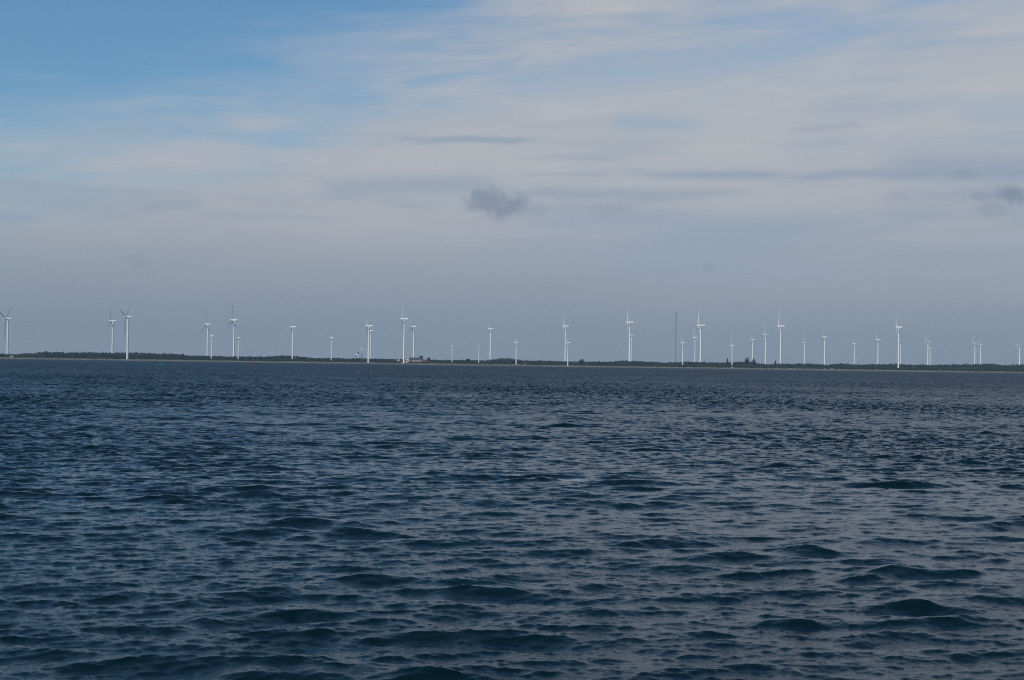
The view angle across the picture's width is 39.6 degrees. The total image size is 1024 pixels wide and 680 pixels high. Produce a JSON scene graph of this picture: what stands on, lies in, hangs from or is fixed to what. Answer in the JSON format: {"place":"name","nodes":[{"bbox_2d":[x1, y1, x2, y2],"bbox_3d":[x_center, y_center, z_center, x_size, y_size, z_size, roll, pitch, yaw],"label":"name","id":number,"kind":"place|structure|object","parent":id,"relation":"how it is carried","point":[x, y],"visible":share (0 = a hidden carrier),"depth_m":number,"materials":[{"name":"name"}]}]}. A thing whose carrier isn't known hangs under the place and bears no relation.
{"place":"outdoors","nodes":[
{"label":"outdoors","id":0,"kind":"place"},
{"bbox_2d":[0,359,1023,679],"bbox_3d":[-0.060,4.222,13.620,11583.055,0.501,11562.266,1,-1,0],"label":"sea","id":1,"kind":"structure","parent":0,"point":[232,521],"depth_m":35.51,"materials":[{"name":"liquid"}]},
{"bbox_2d":[0,357,1023,372],"bbox_3d":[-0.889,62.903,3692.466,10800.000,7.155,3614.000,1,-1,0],"label":"land","id":2,"kind":"structure","parent":0,"point":[407,363],"depth_m":1908.45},
{"bbox_2d":[0,306,12,353],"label":"wind turbine","id":3,"kind":"object","parent":2,"relation":"on","point":[6,318],"visible":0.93,"depth_m":2149.93,"materials":[{"name":"metal"}]},
{"bbox_2d":[105,314,116,353],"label":"wind turbine","id":4,"kind":"object","parent":2,"relation":"on","point":[112,321],"visible":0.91,"depth_m":2139.27,"materials":[{"name":"metal"}]},
{"bbox_2d":[119,306,132,358],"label":"wind turbine","id":5,"kind":"object","parent":2,"relation":"on","point":[127,317],"visible":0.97,"depth_m":1949.77,"materials":[{"name":"metal"}]},
{"bbox_2d":[201,309,209,355],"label":"wind turbine","id":6,"kind":"object","parent":2,"relation":"on","point":[207,324],"visible":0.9,"depth_m":2199.36,"materials":[{"name":"metal"}]},
{"bbox_2d":[209,334,213,357],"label":"wind turbine","id":7,"kind":"object","parent":2,"relation":"on","point":[211,336],"visible":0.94,"depth_m":2039.49,"materials":[{"name":"metal"}]},
{"bbox_2d":[226,319,237,355],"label":"wind turbine","id":8,"kind":"object","parent":2,"relation":"on","point":[232,320],"visible":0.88,"depth_m":2199.40,"materials":[{"name":"metal"}]},
{"bbox_2d":[235,335,240,358],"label":"wind turbine","id":9,"kind":"object","parent":2,"relation":"on","point":[238,338],"visible":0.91,"depth_m":2039.51,"materials":[{"name":"metal"}]},
{"bbox_2d":[289,316,295,358],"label":"wind turbine","id":10,"kind":"object","parent":2,"relation":"on","point":[291,327],"visible":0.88,"depth_m":2039.49,"materials":[{"name":"metal"}]},
{"bbox_2d":[329,335,333,360],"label":"wind turbine","id":11,"kind":"object","parent":2,"relation":"on","point":[331,346],"visible":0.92,"depth_m":2039.44,"materials":[{"name":"metal"}]},
{"bbox_2d":[363,309,372,362],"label":"wind turbine","id":12,"kind":"object","parent":2,"relation":"on","point":[368,326],"visible":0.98,"depth_m":1944.32,"materials":[{"name":"metal"}]},
{"bbox_2d":[366,323,373,357],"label":"wind turbine","id":13,"kind":"object","parent":2,"relation":"on","point":[370,340],"visible":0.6,"depth_m":2249.36,"materials":[{"name":"metal"}]},
{"bbox_2d":[399,309,408,362],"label":"wind turbine","id":14,"kind":"object","parent":2,"relation":"on","point":[404,319],"visible":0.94,"depth_m":1934.37,"materials":[{"name":"metal"}]},
{"bbox_2d":[408,319,416,356],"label":"wind turbine","id":15,"kind":"object","parent":2,"relation":"on","point":[413,335],"visible":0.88,"depth_m":2299.58,"materials":[{"name":"metal"}]},
{"bbox_2d":[409,357,422,361],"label":"barn","id":16,"kind":"structure","parent":2,"relation":"on","point":[413,359],"depth_m":2013.16,"materials":[{"name":"paint"}]},
{"bbox_2d":[488,315,493,358],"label":"wind turbine","id":17,"kind":"object","parent":2,"relation":"on","point":[490,329],"visible":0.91,"depth_m":2249.46,"materials":[{"name":"metal"}]},
{"bbox_2d":[0,352,1023,369],"bbox_3d":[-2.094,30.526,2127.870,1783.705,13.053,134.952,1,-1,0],"label":"woodland","id":18,"kind":"object","parent":2,"relation":"on","point":[143,355],"visible":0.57,"depth_m":2078.51,"materials":[{"name":"green plant"}]},
{"bbox_2d":[0,355,1023,371],"bbox_3d":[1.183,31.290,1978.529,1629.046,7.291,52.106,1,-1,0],"label":"shore scrub","id":19,"kind":"object","parent":2,"relation":"on","point":[717,366],"visible":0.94,"depth_m":1967.14,"materials":[{"name":"green plant"}]},
{"bbox_2d":[562,311,568,361],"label":"wind turbine","id":20,"kind":"object","parent":2,"relation":"on","point":[565,326],"visible":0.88,"depth_m":2299.47,"materials":[{"name":"metal"}]},
{"bbox_2d":[626,304,633,361],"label":"wind turbine","id":21,"kind":"object","parent":2,"relation":"on","point":[627,322],"visible":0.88,"depth_m":2249.41,"materials":[{"name":"metal"}]},
{"bbox_2d":[692,337,697,361],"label":"wind turbine","id":22,"kind":"object","parent":2,"relation":"on","point":[695,348],"visible":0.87,"depth_m":2249.62,"materials":[{"name":"metal"}]},
{"bbox_2d":[695,315,704,361],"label":"wind turbine","id":23,"kind":"object","parent":2,"relation":"on","point":[700,326],"visible":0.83,"depth_m":2299.55,"materials":[{"name":"metal"}]},
{"bbox_2d":[750,332,754,359],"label":"wind turbine","id":24,"kind":"object","parent":2,"relation":"on","point":[752,346],"visible":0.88,"depth_m":2299.63,"materials":[{"name":"metal"}]},
{"bbox_2d":[763,323,767,363],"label":"wind turbine","id":25,"kind":"object","parent":2,"relation":"on","point":[764,335],"visible":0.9,"depth_m":2249.51,"materials":[{"name":"metal"}]},
{"bbox_2d":[776,321,784,363],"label":"wind turbine","id":26,"kind":"object","parent":2,"relation":"on","point":[780,327],"visible":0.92,"depth_m":2199.80,"materials":[{"name":"metal"}]},
{"bbox_2d":[801,332,806,363],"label":"wind turbine","id":27,"kind":"object","parent":2,"relation":"on","point":[804,348],"visible":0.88,"depth_m":2349.57,"materials":[{"name":"metal"}]},
{"bbox_2d":[821,324,826,364],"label":"wind turbine","id":28,"kind":"object","parent":2,"relation":"on","point":[824,346],"visible":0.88,"depth_m":2299.61,"materials":[{"name":"metal"}]},
{"bbox_2d":[875,334,880,363],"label":"wind turbine","id":29,"kind":"object","parent":2,"relation":"on","point":[878,349],"visible":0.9,"depth_m":2299.59,"materials":[{"name":"metal"}]},
{"bbox_2d":[895,312,901,367],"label":"wind turbine","id":30,"kind":"object","parent":2,"relation":"on","point":[898,327],"visible":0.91,"depth_m":2009.45,"materials":[{"name":"metal"}]},
{"bbox_2d":[897,337,901,363],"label":"wind turbine","id":31,"kind":"object","parent":2,"relation":"on","point":[900,350],"visible":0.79,"depth_m":2419.71,"materials":[{"name":"metal"}]},
{"bbox_2d":[924,336,930,364],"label":"wind turbine","id":32,"kind":"object","parent":2,"relation":"on","point":[928,341],"visible":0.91,"depth_m":2299.62,"materials":[{"name":"metal"}]},
{"bbox_2d":[1015,340,1021,364],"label":"wind turbine","id":33,"kind":"object","parent":2,"relation":"on","point":[1019,351],"visible":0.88,"depth_m":2299.54,"materials":[{"name":"metal"}]},
{"bbox_2d":[0,0,1023,364],"label":"sky","id":34,"kind":"structure","parent":0,"point":[740,166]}
]}

